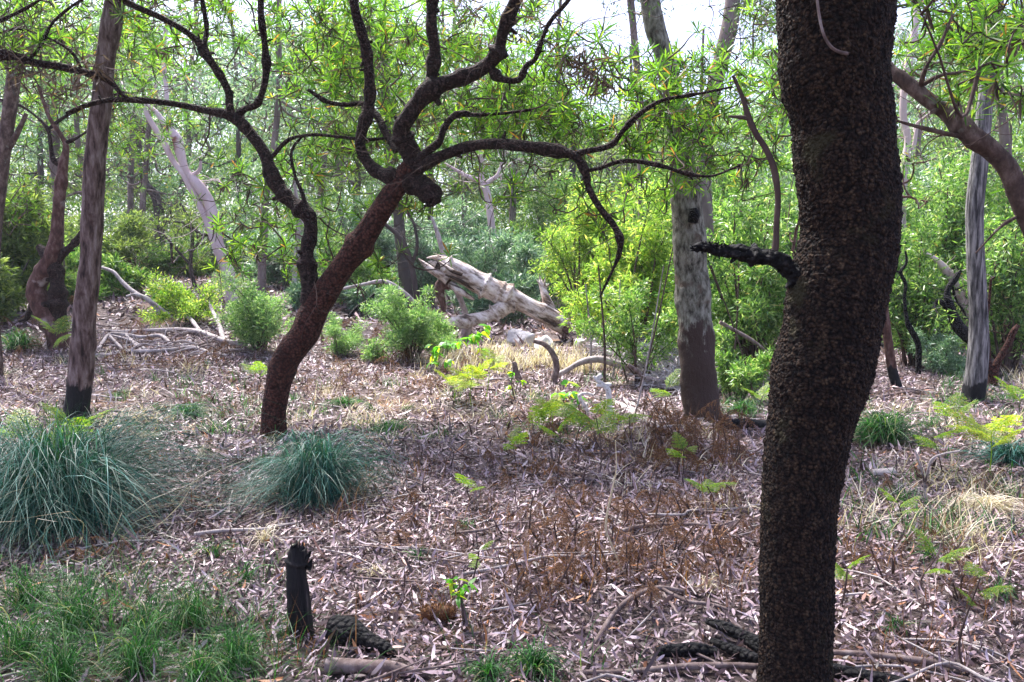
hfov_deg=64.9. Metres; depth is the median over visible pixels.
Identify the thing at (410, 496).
bracken fern
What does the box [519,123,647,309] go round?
gum tree
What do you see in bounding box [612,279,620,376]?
bare stem
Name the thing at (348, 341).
shrub
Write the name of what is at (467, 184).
gum tree
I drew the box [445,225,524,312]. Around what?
shrub
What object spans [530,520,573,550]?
bracken fern
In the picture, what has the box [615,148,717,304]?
shrub
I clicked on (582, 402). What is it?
dead branch
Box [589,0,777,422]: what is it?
gum tree
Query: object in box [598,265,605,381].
bare stem
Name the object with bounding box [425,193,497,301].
shrub
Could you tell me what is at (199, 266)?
shrub
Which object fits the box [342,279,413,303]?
dead branch
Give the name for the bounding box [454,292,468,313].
dead branch
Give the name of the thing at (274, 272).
shrub
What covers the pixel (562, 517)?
bracken fern
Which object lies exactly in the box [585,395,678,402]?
fallen stick
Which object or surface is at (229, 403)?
fallen stick
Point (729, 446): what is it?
bracken fern
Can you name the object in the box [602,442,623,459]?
bracken fern
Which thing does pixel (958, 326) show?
shrub
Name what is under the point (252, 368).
bracken fern
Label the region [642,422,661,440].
bracken fern
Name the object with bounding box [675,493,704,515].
bracken fern
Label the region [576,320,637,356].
bark heap
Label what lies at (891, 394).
fallen stick
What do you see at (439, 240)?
dead branch
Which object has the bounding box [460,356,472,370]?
bracken fern
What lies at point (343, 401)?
grass tussock
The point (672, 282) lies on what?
shrub
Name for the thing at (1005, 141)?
gum tree
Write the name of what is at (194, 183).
gum tree
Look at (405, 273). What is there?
gum tree
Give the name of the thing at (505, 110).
banksia tree
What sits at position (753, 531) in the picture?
bracken fern
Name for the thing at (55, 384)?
fallen stick
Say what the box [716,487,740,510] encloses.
bracken fern
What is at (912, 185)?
shrub
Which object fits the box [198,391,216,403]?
bracken fern
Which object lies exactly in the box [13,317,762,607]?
dead fern litter
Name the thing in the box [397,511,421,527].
bracken fern
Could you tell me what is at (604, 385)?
dead branch
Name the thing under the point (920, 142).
gum tree
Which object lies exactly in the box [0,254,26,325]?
shrub
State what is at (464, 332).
tree stump
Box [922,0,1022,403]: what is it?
gum tree
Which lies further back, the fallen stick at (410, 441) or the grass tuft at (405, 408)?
the grass tuft at (405, 408)
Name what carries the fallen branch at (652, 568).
on the ground at (608, 645)
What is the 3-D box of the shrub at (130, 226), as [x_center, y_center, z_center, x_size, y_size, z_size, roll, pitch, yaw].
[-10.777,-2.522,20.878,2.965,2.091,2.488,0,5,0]
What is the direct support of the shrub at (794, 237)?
on the ground at (608, 645)
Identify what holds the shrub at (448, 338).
on the ground at (608, 645)
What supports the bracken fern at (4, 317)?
on the ground at (608, 645)
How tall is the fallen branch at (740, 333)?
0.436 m
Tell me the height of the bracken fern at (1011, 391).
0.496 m
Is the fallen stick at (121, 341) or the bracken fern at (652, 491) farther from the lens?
the fallen stick at (121, 341)
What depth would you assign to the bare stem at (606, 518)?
3.98 m
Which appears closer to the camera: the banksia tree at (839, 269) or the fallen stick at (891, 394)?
the banksia tree at (839, 269)
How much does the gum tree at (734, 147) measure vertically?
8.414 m
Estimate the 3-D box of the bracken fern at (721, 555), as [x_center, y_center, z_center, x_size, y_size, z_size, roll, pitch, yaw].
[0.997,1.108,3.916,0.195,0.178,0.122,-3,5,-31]
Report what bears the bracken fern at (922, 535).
on the ground at (608, 645)
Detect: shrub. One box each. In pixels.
[0,172,75,313]
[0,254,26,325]
[34,227,79,272]
[47,267,112,303]
[64,207,157,275]
[72,247,153,296]
[125,197,254,289]
[131,235,200,277]
[133,267,230,327]
[145,281,195,311]
[154,248,220,277]
[167,202,257,274]
[206,264,295,353]
[228,220,330,288]
[272,187,382,270]
[283,275,320,310]
[317,232,400,304]
[321,312,368,355]
[331,189,412,290]
[339,280,394,314]
[358,279,457,361]
[380,213,460,304]
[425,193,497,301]
[425,329,461,351]
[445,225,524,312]
[446,285,493,313]
[472,229,563,300]
[487,267,542,325]
[505,173,564,302]
[527,182,614,330]
[536,166,623,315]
[556,177,678,344]
[570,276,678,387]
[596,173,674,341]
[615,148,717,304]
[650,229,745,340]
[654,141,767,282]
[705,179,795,362]
[713,139,799,339]
[713,319,775,401]
[718,331,774,358]
[777,125,935,317]
[882,214,965,367]
[898,139,1001,351]
[906,326,966,376]
[908,152,940,301]
[919,118,1023,291]
[940,204,1023,373]
[964,163,1023,334]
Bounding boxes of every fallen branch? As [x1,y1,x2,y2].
[97,332,177,357]
[98,334,236,358]
[101,297,246,346]
[326,364,381,377]
[515,470,642,493]
[559,356,642,377]
[576,585,742,662]
[580,662,757,675]
[583,554,657,571]
[614,400,659,425]
[619,395,665,418]
[627,363,645,379]
[719,320,766,351]
[833,649,981,674]
[903,396,946,400]
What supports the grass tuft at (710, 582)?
on the ground at (608, 645)
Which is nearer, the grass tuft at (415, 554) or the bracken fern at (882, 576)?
the bracken fern at (882, 576)
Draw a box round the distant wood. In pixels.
[0,0,1023,273]
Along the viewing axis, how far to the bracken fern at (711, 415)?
7.46 m
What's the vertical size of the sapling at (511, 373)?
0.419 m
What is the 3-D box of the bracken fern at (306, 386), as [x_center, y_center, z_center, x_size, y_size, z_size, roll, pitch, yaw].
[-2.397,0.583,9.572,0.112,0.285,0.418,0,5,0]
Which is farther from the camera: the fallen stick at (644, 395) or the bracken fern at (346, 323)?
the bracken fern at (346, 323)
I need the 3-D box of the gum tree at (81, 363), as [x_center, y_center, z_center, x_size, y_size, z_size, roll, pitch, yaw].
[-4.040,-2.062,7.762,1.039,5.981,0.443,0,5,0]
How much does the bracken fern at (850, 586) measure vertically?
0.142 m
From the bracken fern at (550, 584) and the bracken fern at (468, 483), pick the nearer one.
the bracken fern at (550, 584)
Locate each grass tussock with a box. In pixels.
[0,396,337,578]
[1,326,51,350]
[158,399,222,421]
[176,420,433,527]
[314,395,371,407]
[371,417,426,434]
[446,645,532,681]
[495,638,578,681]
[721,396,767,418]
[853,406,954,449]
[930,485,1023,522]
[942,438,1023,467]
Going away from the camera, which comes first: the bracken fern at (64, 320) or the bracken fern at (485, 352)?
the bracken fern at (485, 352)
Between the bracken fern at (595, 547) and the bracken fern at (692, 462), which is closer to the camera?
the bracken fern at (595, 547)
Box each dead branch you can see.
[101,266,180,317]
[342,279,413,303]
[347,293,374,317]
[430,215,446,255]
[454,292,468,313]
[533,339,559,384]
[578,392,593,415]
[593,373,612,419]
[914,450,959,499]
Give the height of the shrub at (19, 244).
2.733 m
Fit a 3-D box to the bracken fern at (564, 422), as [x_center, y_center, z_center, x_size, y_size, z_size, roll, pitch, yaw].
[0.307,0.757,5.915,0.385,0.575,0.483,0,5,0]
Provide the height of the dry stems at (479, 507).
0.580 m
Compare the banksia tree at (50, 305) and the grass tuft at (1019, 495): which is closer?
the grass tuft at (1019, 495)
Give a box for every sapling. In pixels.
[424,339,466,375]
[442,576,477,631]
[458,324,490,360]
[504,370,526,400]
[551,380,587,404]
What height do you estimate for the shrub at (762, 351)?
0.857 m
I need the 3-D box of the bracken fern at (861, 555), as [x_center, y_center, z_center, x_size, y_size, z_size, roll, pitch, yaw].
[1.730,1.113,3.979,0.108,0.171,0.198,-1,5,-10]
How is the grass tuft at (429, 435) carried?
on the ground at (608, 645)
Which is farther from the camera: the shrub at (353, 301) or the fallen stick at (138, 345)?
the shrub at (353, 301)
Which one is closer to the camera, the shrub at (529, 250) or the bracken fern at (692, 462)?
the bracken fern at (692, 462)
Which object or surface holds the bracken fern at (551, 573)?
on the ground at (608, 645)
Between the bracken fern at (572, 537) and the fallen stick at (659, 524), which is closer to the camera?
the bracken fern at (572, 537)
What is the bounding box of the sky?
[2,0,1023,251]
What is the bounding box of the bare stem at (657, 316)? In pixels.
[638,247,672,391]
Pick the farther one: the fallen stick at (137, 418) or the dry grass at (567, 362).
the dry grass at (567, 362)
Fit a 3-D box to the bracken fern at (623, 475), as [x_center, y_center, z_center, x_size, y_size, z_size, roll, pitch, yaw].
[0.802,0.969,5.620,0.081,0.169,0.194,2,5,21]
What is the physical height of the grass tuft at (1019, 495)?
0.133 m
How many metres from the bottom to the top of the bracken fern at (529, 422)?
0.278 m
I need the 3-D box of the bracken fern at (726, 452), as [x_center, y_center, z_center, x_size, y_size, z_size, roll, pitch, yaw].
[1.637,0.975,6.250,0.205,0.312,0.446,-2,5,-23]
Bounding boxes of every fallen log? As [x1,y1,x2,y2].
[418,253,573,341]
[722,418,765,430]
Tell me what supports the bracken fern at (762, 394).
on the ground at (608, 645)
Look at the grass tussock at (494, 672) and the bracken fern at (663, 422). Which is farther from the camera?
the bracken fern at (663, 422)
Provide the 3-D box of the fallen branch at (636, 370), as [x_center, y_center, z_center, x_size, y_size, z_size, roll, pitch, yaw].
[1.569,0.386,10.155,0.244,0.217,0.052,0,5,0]
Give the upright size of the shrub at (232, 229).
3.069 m
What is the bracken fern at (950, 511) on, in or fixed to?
on the ground at (608, 645)
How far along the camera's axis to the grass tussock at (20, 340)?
12.35 m
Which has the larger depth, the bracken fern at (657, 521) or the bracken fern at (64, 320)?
the bracken fern at (64, 320)
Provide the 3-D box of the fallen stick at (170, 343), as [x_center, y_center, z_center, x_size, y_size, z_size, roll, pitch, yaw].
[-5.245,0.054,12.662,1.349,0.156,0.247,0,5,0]
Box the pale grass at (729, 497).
[0,341,1023,582]
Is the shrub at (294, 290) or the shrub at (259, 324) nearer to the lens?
the shrub at (259, 324)
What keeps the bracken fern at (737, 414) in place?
on the ground at (608, 645)
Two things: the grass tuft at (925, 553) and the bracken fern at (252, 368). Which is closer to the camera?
the grass tuft at (925, 553)
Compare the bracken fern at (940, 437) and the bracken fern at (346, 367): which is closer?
the bracken fern at (940, 437)
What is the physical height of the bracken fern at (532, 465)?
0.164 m
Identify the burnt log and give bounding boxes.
[325,615,397,657]
[656,642,716,657]
[705,619,758,662]
[832,663,910,681]
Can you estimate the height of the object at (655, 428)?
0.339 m
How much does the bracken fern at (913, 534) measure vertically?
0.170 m
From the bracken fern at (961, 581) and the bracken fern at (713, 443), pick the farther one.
the bracken fern at (713, 443)
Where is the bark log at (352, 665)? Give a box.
[324,657,428,677]
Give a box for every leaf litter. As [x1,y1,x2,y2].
[0,266,1021,356]
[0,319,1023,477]
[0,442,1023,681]
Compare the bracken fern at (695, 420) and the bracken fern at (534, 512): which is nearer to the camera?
the bracken fern at (534, 512)
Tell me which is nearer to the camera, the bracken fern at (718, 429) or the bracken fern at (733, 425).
the bracken fern at (718, 429)
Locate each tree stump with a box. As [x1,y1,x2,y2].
[460,327,471,336]
[507,361,521,384]
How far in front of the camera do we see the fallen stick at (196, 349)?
12.26 m
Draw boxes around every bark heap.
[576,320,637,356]
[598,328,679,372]
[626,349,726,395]
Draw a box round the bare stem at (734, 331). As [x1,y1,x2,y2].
[711,265,756,405]
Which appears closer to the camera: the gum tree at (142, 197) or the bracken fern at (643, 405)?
the bracken fern at (643, 405)
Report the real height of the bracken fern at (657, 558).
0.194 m
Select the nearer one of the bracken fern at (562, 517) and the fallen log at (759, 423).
the bracken fern at (562, 517)
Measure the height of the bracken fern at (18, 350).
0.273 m
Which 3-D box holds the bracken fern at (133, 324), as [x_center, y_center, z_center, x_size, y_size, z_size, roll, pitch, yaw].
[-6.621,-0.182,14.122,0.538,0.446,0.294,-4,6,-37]
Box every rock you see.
[506,328,534,345]
[534,335,554,351]
[573,338,585,346]
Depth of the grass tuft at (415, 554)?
4.34 m
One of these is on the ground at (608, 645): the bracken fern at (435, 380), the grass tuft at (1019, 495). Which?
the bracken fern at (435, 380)
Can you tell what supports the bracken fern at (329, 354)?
on the ground at (608, 645)
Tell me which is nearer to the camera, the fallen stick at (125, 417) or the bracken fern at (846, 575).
the bracken fern at (846, 575)
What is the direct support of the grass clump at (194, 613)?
on the ground at (608, 645)
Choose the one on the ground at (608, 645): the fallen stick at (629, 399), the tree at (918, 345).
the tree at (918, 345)
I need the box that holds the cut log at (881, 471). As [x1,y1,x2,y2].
[869,468,896,478]
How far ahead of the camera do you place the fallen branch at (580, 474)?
5.86 m
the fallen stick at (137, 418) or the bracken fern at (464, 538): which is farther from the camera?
the fallen stick at (137, 418)
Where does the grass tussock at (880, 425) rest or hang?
on the ground at (608, 645)
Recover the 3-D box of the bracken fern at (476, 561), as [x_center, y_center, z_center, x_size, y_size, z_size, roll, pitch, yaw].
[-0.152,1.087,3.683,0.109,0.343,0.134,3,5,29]
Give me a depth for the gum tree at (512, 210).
26.62 m
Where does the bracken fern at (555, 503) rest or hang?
on the ground at (608, 645)
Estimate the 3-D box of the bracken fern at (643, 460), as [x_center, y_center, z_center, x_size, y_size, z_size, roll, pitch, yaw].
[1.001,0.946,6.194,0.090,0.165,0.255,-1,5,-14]
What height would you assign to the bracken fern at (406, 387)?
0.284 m
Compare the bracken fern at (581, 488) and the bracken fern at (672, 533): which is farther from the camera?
the bracken fern at (581, 488)
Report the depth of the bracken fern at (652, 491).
5.13 m
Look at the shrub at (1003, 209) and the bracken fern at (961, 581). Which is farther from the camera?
the shrub at (1003, 209)
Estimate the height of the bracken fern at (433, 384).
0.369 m
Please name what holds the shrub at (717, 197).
on the ground at (608, 645)
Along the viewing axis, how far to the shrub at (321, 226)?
23.61 m
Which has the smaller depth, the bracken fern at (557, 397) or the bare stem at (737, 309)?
the bracken fern at (557, 397)
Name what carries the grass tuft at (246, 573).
on the ground at (608, 645)
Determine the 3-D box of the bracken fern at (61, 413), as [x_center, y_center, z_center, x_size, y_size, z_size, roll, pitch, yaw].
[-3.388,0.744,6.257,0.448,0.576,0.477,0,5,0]
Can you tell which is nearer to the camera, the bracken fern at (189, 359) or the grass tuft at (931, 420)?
the grass tuft at (931, 420)
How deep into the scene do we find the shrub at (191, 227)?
18.86 m
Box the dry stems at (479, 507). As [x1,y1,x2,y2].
[125,343,1023,681]
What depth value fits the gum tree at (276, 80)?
17.88 m
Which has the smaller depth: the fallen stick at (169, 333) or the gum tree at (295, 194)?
the fallen stick at (169, 333)
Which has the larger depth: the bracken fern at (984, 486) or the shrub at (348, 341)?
the shrub at (348, 341)
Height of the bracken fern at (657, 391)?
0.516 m
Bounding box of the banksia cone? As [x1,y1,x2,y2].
[418,602,457,623]
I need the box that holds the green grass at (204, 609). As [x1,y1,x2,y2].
[0,526,652,681]
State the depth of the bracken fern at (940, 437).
6.10 m
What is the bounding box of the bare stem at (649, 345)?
[634,265,663,418]
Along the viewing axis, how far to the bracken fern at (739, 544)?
4.19 m
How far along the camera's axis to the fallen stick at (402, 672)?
2.96 m
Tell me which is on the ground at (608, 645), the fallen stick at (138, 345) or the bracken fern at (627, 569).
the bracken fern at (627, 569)
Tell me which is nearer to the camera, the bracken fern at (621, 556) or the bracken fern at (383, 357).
the bracken fern at (621, 556)
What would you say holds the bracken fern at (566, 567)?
on the ground at (608, 645)
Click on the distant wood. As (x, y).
(502, 216)
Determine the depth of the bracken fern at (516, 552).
3.88 m
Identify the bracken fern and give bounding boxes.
[0,316,16,330]
[0,408,72,455]
[8,354,18,366]
[14,345,23,355]
[15,339,44,353]
[17,313,37,330]
[30,315,71,353]
[38,402,114,437]
[51,537,85,573]
[71,535,107,567]
[77,419,114,441]
[100,350,134,365]
[102,536,131,563]
[105,389,132,399]
[121,319,145,329]
[180,357,194,368]
[185,356,205,368]
[196,350,218,362]
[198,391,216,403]
[214,343,231,359]
[219,409,237,417]
[241,361,266,389]
[252,344,269,359]
[304,378,316,394]
[317,348,340,365]
[330,372,349,390]
[334,359,361,377]
[339,322,361,336]
[348,367,368,381]
[366,327,388,343]
[370,345,393,363]
[371,371,380,386]
[374,356,401,373]
[382,530,405,545]
[386,492,424,511]
[390,531,413,545]
[391,347,412,361]
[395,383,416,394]
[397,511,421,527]
[398,490,426,507]
[400,342,420,362]
[400,515,420,529]
[423,375,446,389]
[427,379,446,390]
[434,370,475,397]
[441,363,452,375]
[444,359,493,405]
[444,532,467,551]
[454,519,468,539]
[455,473,483,503]
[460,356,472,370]
[465,347,506,396]
[465,540,493,605]
[481,446,494,465]
[497,467,511,493]
[503,427,528,466]
[505,551,526,590]
[505,562,531,607]
[507,500,552,527]
[511,567,532,601]
[515,495,545,536]
[515,589,549,611]
[518,522,547,546]
[523,411,534,433]
[526,437,540,446]
[526,462,542,476]
[527,396,559,441]
[527,457,559,477]
[529,404,579,473]
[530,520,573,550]
[533,418,560,439]
[536,394,571,425]
[536,575,580,616]
[538,423,570,443]
[540,466,570,492]
[542,419,560,438]
[543,478,572,500]
[543,557,588,587]
[545,499,580,535]
[546,507,573,536]
[550,496,571,514]
[550,531,592,553]
[552,553,582,592]
[555,398,618,470]
[563,411,603,451]
[563,541,605,562]
[567,447,595,461]
[569,481,592,505]
[571,521,599,539]
[582,532,601,566]
[583,436,616,450]
[584,433,597,449]
[585,431,608,443]
[595,401,621,416]
[595,517,626,541]
[597,561,625,584]
[602,413,650,443]
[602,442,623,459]
[602,497,642,526]
[604,452,626,470]
[614,503,652,537]
[615,498,638,526]
[616,427,637,443]
[616,541,631,575]
[619,433,640,446]
[619,469,631,486]
[619,559,643,583]
[620,450,646,469]
[620,540,641,562]
[623,536,654,563]
[625,579,664,613]
[628,395,674,430]
[629,552,647,573]
[634,490,656,514]
[635,439,663,457]
[635,453,647,467]
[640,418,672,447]
[640,443,661,460]
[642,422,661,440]
[643,513,683,546]
[644,439,687,469]
[644,545,667,576]
[647,487,663,499]
[648,397,679,424]
[650,369,680,409]
[652,449,680,463]
[652,487,687,517]
[653,448,711,475]
[654,479,688,521]
[655,525,693,554]
[656,423,676,441]
[658,421,676,442]
[665,411,701,442]
[666,516,692,542]
[667,412,692,427]
[667,421,696,450]
[667,432,697,474]
[667,449,701,476]
[668,433,699,465]
[669,553,702,585]
[671,423,707,449]
[672,415,703,446]
[674,523,703,553]
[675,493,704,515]
[679,556,699,577]
[683,436,703,454]
[684,478,736,504]
[685,430,707,461]
[686,455,747,472]
[693,536,715,563]
[695,527,734,556]
[697,406,718,435]
[698,553,736,575]
[702,399,731,430]
[704,425,728,457]
[705,426,743,452]
[705,447,735,470]
[708,535,748,556]
[711,426,726,461]
[711,437,741,456]
[712,421,744,449]
[712,435,754,463]
[714,485,745,510]
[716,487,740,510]
[717,474,741,497]
[718,410,760,436]
[726,403,750,429]
[727,439,748,461]
[727,514,751,536]
[740,382,769,412]
[747,526,760,549]
[835,555,869,611]
[837,574,857,592]
[846,551,882,569]
[848,521,882,532]
[862,547,884,579]
[878,487,919,523]
[880,473,895,499]
[902,526,942,549]
[906,464,928,486]
[910,524,971,593]
[915,428,970,476]
[926,582,985,615]
[932,392,977,428]
[937,505,958,521]
[940,550,974,577]
[943,407,1023,470]
[945,488,968,509]
[953,574,971,598]
[955,576,987,593]
[957,562,1011,664]
[969,479,995,499]
[975,467,1011,482]
[995,377,1023,416]
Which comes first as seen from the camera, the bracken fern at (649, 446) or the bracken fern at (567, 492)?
the bracken fern at (567, 492)
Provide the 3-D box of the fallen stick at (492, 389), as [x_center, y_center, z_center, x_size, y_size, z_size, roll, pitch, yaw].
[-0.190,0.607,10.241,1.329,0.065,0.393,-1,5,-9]
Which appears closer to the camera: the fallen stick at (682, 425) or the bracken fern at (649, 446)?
the bracken fern at (649, 446)
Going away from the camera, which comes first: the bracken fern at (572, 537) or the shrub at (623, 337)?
the bracken fern at (572, 537)
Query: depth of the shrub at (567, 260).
16.53 m
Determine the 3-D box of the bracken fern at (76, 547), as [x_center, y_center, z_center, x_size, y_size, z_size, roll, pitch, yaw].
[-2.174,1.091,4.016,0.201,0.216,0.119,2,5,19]
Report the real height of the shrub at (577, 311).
2.925 m
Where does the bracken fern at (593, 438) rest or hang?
on the ground at (608, 645)
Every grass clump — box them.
[0,558,121,618]
[0,559,141,658]
[0,588,118,681]
[0,621,157,681]
[64,601,206,681]
[96,584,198,650]
[122,565,266,650]
[129,633,282,681]
[156,611,300,681]
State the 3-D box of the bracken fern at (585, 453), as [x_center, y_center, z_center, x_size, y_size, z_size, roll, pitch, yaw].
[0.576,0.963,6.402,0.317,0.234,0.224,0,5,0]
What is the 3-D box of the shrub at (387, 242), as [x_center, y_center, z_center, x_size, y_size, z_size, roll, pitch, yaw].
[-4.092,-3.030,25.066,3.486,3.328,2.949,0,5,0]
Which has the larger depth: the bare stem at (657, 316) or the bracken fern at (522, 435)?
the bare stem at (657, 316)
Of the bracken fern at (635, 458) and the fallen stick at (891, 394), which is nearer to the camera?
the bracken fern at (635, 458)
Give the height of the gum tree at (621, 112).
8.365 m
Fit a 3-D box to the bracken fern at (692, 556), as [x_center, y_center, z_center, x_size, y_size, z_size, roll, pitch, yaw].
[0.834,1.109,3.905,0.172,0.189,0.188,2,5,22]
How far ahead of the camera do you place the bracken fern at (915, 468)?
5.88 m
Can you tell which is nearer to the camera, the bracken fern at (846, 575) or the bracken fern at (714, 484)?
the bracken fern at (846, 575)
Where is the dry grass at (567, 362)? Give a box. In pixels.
[404,336,1023,388]
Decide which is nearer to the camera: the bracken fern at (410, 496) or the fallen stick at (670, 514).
the fallen stick at (670, 514)
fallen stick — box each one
[0,583,141,636]
[12,609,274,681]
[17,382,60,385]
[65,331,194,356]
[68,324,143,332]
[68,329,125,334]
[90,415,173,423]
[92,394,122,398]
[92,413,135,418]
[95,347,117,355]
[97,327,155,345]
[107,408,168,413]
[109,329,175,350]
[119,340,186,349]
[130,329,200,336]
[138,335,203,342]
[142,321,210,341]
[146,339,217,348]
[158,343,232,356]
[172,329,261,354]
[183,342,225,357]
[185,332,218,342]
[193,337,274,348]
[194,522,295,535]
[195,333,248,346]
[202,399,259,408]
[212,335,270,351]
[224,417,318,427]
[351,431,438,447]
[360,451,441,458]
[362,657,477,681]
[445,386,543,390]
[456,416,522,423]
[460,515,543,533]
[461,538,650,575]
[462,466,594,481]
[483,368,550,381]
[549,452,676,465]
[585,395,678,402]
[611,392,678,397]
[620,514,737,532]
[648,504,759,515]
[651,422,710,428]
[669,481,745,495]
[734,552,891,584]
[873,383,949,397]
[891,636,998,681]
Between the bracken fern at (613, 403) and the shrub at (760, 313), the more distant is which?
the shrub at (760, 313)
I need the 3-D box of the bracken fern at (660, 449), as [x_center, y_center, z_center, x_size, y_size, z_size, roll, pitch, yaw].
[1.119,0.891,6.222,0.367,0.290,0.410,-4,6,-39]
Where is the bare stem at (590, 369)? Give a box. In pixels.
[585,284,591,372]
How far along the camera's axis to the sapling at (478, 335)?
12.37 m
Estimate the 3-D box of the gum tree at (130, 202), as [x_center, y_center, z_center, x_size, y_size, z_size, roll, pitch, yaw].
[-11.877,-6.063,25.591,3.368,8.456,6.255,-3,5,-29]
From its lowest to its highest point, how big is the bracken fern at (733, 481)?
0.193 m
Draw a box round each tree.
[0,0,100,375]
[0,0,156,120]
[0,0,165,266]
[0,0,220,351]
[0,2,118,216]
[23,1,165,211]
[53,0,792,439]
[58,0,124,426]
[76,0,248,303]
[80,55,204,231]
[83,35,208,253]
[84,0,248,238]
[107,132,226,275]
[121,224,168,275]
[182,3,311,218]
[202,0,347,298]
[241,0,382,224]
[247,165,332,286]
[291,0,407,234]
[311,6,446,312]
[337,182,467,306]
[379,0,479,236]
[403,0,546,230]
[419,63,552,271]
[469,0,609,296]
[475,43,583,251]
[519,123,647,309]
[524,91,659,235]
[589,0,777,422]
[595,101,732,201]
[612,0,668,245]
[690,0,903,681]
[697,0,775,346]
[711,101,794,205]
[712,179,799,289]
[743,17,794,196]
[883,138,964,388]
[890,251,921,376]
[891,0,1023,253]
[891,5,1004,212]
[891,7,967,345]
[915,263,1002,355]
[919,55,1023,315]
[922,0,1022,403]
[923,251,968,324]
[937,1,1023,197]
[956,229,1023,387]
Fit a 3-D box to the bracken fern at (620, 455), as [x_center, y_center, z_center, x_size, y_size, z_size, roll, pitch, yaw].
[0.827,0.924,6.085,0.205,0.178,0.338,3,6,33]
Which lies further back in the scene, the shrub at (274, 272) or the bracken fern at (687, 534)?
the shrub at (274, 272)
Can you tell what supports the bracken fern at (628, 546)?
on the ground at (608, 645)
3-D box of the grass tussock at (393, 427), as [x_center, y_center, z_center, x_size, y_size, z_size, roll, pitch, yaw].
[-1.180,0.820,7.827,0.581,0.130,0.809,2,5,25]
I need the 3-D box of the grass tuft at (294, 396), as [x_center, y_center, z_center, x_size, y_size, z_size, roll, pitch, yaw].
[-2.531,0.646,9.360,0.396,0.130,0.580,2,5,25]
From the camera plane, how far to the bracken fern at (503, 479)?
5.50 m
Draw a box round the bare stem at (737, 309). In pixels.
[733,261,739,359]
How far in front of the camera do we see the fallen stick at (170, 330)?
13.40 m
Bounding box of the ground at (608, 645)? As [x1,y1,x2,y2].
[0,269,1023,681]
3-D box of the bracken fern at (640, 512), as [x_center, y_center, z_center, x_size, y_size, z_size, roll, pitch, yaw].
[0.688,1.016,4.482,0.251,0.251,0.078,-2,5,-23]
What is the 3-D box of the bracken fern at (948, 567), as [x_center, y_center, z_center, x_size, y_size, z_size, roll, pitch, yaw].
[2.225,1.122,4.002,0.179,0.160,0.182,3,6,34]
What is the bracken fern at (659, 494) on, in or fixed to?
on the ground at (608, 645)
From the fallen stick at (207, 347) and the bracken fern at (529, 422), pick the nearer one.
the bracken fern at (529, 422)
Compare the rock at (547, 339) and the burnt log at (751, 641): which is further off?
the rock at (547, 339)
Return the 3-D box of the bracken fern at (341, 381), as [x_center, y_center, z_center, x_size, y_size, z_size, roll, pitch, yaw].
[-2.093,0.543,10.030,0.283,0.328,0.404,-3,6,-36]
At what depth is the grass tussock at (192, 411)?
8.56 m
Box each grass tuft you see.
[188,535,255,561]
[191,443,222,457]
[214,554,283,587]
[238,520,283,552]
[249,452,272,467]
[289,390,305,401]
[352,563,392,577]
[357,401,390,410]
[400,403,418,410]
[401,546,430,560]
[418,430,437,440]
[450,518,479,531]
[694,572,729,598]
[864,610,935,639]
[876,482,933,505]
[900,413,959,427]
[906,539,942,565]
[945,515,982,539]
[977,570,1023,604]
[992,474,1023,500]
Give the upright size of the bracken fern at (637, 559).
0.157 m
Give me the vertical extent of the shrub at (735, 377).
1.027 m
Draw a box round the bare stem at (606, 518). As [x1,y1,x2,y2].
[605,440,623,573]
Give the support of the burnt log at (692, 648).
on the ground at (608, 645)
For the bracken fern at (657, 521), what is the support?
on the ground at (608, 645)
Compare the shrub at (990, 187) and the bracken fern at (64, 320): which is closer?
the bracken fern at (64, 320)
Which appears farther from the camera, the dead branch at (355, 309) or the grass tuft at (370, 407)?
the dead branch at (355, 309)
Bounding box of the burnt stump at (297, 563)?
[284,539,314,641]
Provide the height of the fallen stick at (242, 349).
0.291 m
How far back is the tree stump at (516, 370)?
11.06 m
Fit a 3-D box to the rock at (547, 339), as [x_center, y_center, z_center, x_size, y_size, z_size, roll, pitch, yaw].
[0.544,0.098,13.570,0.346,0.398,0.484,0,5,0]
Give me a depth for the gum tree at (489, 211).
21.71 m
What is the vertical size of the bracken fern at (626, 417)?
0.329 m
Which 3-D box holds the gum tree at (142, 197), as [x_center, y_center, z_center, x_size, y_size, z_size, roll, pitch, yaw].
[-11.118,-5.435,24.352,3.483,7.397,4.667,-3,5,-29]
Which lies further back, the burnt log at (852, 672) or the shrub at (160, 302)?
the shrub at (160, 302)
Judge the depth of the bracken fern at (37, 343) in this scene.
12.40 m
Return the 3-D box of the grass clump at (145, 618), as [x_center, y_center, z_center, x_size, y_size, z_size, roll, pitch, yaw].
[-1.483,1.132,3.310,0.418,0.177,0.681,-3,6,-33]
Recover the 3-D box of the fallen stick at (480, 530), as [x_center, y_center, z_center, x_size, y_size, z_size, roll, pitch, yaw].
[-0.055,1.065,4.684,0.508,0.062,0.062,-1,5,-17]
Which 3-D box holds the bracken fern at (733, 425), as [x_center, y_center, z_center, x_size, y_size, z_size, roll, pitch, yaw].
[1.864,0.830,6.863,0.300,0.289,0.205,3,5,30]

